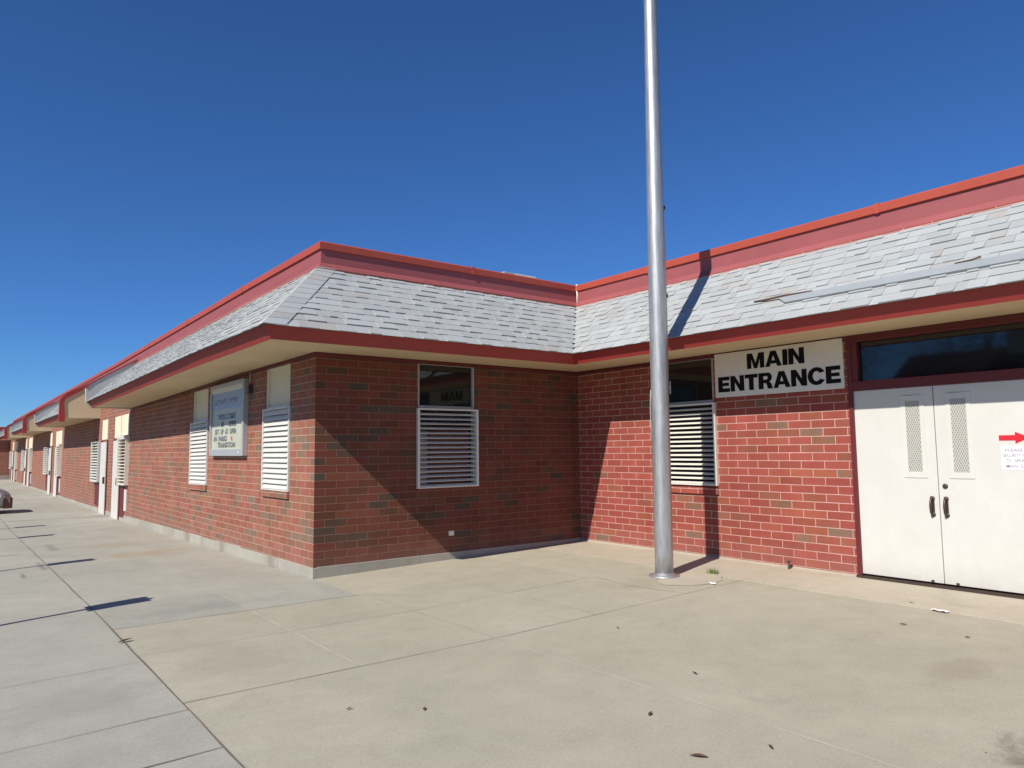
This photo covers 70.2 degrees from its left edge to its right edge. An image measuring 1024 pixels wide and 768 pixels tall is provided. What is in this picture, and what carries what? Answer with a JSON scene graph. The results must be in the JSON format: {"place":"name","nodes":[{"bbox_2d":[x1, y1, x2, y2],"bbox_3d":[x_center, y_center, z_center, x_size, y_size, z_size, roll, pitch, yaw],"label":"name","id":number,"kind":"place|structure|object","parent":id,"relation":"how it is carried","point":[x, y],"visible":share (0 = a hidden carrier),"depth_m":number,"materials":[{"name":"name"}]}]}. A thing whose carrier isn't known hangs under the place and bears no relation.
{"place":"outdoors","nodes":[
{"label":"outdoors","id":0,"kind":"place"},
{"bbox_2d":[0,479,355,767],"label":"sidewalk","id":1,"kind":"structure","parent":0,"point":[114,574],"depth_m":7.39,"materials":[{"name":"grey concrete"}]},
{"bbox_2d":[0,489,12,508],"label":"parked car","id":2,"kind":"object","parent":1,"relation":"on","point":[6,499],"visible":1,"depth_m":22.28,"materials":[{"name":"silver metal"}]},
{"bbox_2d":[2,516,740,767],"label":"joint lines","id":3,"kind":"object","parent":1,"relation":"on","point":[209,731],"visible":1,"depth_m":5.63,"materials":[{"name":"grey concrete"}]},
{"bbox_2d":[0,0,1023,426],"label":"sky","id":4,"kind":"structure","parent":0,"point":[159,159],"materials":[{"name":"blue"}]},
{"bbox_2d":[114,548,1023,767],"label":"court paving","id":5,"kind":"structure","parent":0,"point":[919,687],"depth_m":5.28,"materials":[{"name":"beige concrete"}]},
{"bbox_2d":[214,592,899,767],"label":"joint sealant lines","id":6,"kind":"object","parent":5,"relation":"on","point":[621,678],"visible":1,"depth_m":4.91,"materials":[{"name":"grey concrete"}]},
{"bbox_2d":[658,570,721,585],"bbox_3d":[2.242,2.349,8.929,0.746,0.029,1.323,-3,-6,24],"label":"concrete patch","id":7,"kind":"object","parent":5,"relation":"on","point":[686,578],"visible":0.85,"depth_m":8.69,"materials":[{"name":"beige concrete"}]},
{"bbox_2d":[644,0,679,578],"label":"flagpole","id":8,"kind":"object","parent":7,"relation":"on","point":[660,390],"visible":1,"depth_m":9.18,"materials":[{"name":"metal"}]},
{"bbox_2d":[690,753,707,756],"bbox_3d":[0.993,1.973,3.870,0.099,0.008,0.032,-1,-5,9],"label":"dry leaf","id":9,"kind":"object","parent":5,"relation":"on","point":[698,754],"visible":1,"depth_m":3.88,"materials":[{"name":"brown plant"}]},
{"bbox_2d":[532,541,1023,623],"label":"entrance paving","id":10,"kind":"structure","parent":0,"point":[1005,609],"depth_m":8.24,"materials":[{"name":"concrete"}]},
{"bbox_2d":[706,567,718,574],"bbox_3d":[2.493,2.303,9.001,0.137,0.091,0.224,3,-7,-38],"label":"weed","id":11,"kind":"object","parent":10,"relation":"on","point":[711,571],"visible":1,"depth_m":9.01,"materials":[{"name":"green plant"}]},
{"bbox_2d":[870,574,1020,593],"bbox_3d":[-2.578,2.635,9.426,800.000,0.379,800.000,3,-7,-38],"label":"ground","id":12,"kind":"structure","parent":0,"point":[948,584],"depth_m":8.17,"materials":[{"name":"grey concrete"}]},
{"bbox_2d":[0,427,10,479],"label":"end building","id":13,"kind":"structure","parent":12,"relation":"on","point":[5,447],"depth_m":54.44,"materials":[{"name":"brick"}]},
{"bbox_2d":[0,164,1023,599],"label":"school building","id":14,"kind":"structure","parent":12,"relation":"on","point":[404,410],"depth_m":10.08,"materials":[{"name":"brick"}]},
{"bbox_2d":[11,451,13,480],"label":"side door","id":15,"kind":"structure","parent":14,"relation":"in","point":[12,451],"depth_m":51.56,"materials":[{"name":"white paint"}]},
{"bbox_2d":[23,449,26,484],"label":"side door","id":16,"kind":"structure","parent":14,"relation":"in","point":[25,459],"depth_m":43.34,"materials":[{"name":"white paint"}]},
{"bbox_2d":[27,450,28,486],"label":"side door","id":17,"kind":"structure","parent":14,"relation":"in","point":[28,450],"depth_m":41.68,"materials":[{"name":"white paint"}]},
{"bbox_2d":[47,446,52,493],"bbox_3d":[-21.225,4.101,33.382,0.110,2.463,1.100,3,-7,-38],"label":"side door","id":18,"kind":"structure","parent":14,"relation":"in","point":[50,449],"depth_m":33.14,"materials":[{"name":"white paint"}]},
{"bbox_2d":[53,446,56,496],"bbox_3d":[-19.735,3.799,31.521,0.055,2.243,1.100,3,-7,-38],"label":"side door","id":19,"kind":"structure","parent":14,"relation":"in","point":[55,477],"depth_m":31.52,"materials":[{"name":"white paint"}]},
{"bbox_2d":[98,440,108,514],"bbox_3d":[-12.427,2.941,22.080,0.110,2.463,1.100,3,-7,-38],"label":"side door","id":20,"kind":"structure","parent":14,"relation":"in","point":[104,445],"depth_m":21.92,"materials":[{"name":"white paint"}]},
{"bbox_2d":[111,439,119,519],"bbox_3d":[-11.123,2.758,20.405,0.110,2.472,1.100,3,-7,-38],"label":"side door","id":21,"kind":"structure","parent":14,"relation":"in","point":[115,495],"depth_m":20.43,"materials":[{"name":"white paint"}]},
{"bbox_2d":[188,388,208,490],"bbox_3d":[-5.967,1.069,13.966,0.140,1.918,1.150,3,-7,-38],"label":"window","id":22,"kind":"structure","parent":14,"relation":"in","point":[198,449],"depth_m":14.00,"materials":[{"name":"beige paint"}]},
{"bbox_2d":[209,378,248,455],"bbox_3d":[-4.867,0.603,12.472,0.088,1.252,1.880,3,-7,-38],"label":"reader board","id":23,"kind":"object","parent":14,"relation":"attached to","point":[228,428],"visible":0.99,"depth_m":12.34,"materials":[{"name":"metal"}]},
{"bbox_2d":[246,371,252,393],"bbox_3d":[-4.229,-0.027,11.709,0.070,0.370,0.200,3,-7,-38],"label":"wall junction box","id":24,"kind":"object","parent":14,"relation":"attached to","point":[249,390],"visible":1,"depth_m":11.63,"materials":[{"name":"brown metal"}]},
{"bbox_2d":[261,363,290,498],"bbox_3d":[-3.442,0.691,10.725,0.140,1.935,1.060,3,-7,-38],"label":"window","id":25,"kind":"structure","parent":14,"relation":"in","point":[276,418],"depth_m":10.73,"materials":[{"name":"beige paint"}]},
{"bbox_2d":[416,364,478,488],"bbox_3d":[-0.972,0.616,10.890,1.060,1.840,0.157,3,-7,-38],"label":"window","id":26,"kind":"structure","parent":14,"relation":"in","point":[447,419],"depth_m":10.91,"materials":[{"name":"grey metal"}]},
{"bbox_2d":[514,273,535,277],"bbox_3d":[0.028,-1.686,16.329,0.630,1.370,0.880,3,-7,-38],"label":"rooftop vent","id":27,"kind":"object","parent":14,"relation":"on","point":[524,275],"visible":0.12,"depth_m":16.03,"materials":[{"name":"grey metal"}]},
{"bbox_2d":[668,358,718,494],"bbox_3d":[2.562,0.614,10.690,0.157,1.950,1.080,3,-7,-38],"label":"window","id":28,"kind":"structure","parent":14,"relation":"in","point":[692,407],"depth_m":10.61,"materials":[{"name":"grey metal"}]},
{"bbox_2d":[714,338,844,397],"bbox_3d":[3.446,-0.181,9.559,0.030,0.612,1.865,3,-7,-38],"label":"entrance sign","id":29,"kind":"object","parent":14,"relation":"attached to","point":[812,366],"visible":1,"depth_m":9.46,"materials":[{"name":"white plastic"}]},
{"bbox_2d":[754,251,1023,303],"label":"roof channel","id":30,"kind":"object","parent":14,"relation":"attached to","point":[965,265],"visible":1,"depth_m":7.51,"materials":[{"name":"grey metal"}]},
{"bbox_2d":[854,386,944,583],"bbox_3d":[4.358,1.120,8.291,0.116,2.142,0.907,3,-7,-38],"label":"door","id":31,"kind":"structure","parent":14,"relation":"in","point":[897,463],"depth_m":8.26,"materials":[{"name":"paint"}]},
{"bbox_2d":[933,379,1023,593],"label":"door","id":32,"kind":"structure","parent":14,"relation":"in","point":[982,503],"depth_m":7.62,"materials":[{"name":"paint"}]},
{"bbox_2d":[999,432,1023,442],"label":"arrow sticker","id":33,"kind":"object","parent":32,"relation":"attached to","point":[1017,437],"visible":1,"depth_m":7.40,"materials":[{"name":"red plastic"}]},
{"bbox_2d":[1001,446,1023,469],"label":"door notice","id":34,"kind":"object","parent":32,"relation":"attached to","point":[1012,457],"depth_m":7.40,"materials":[{"name":"white paper"}]}
]}

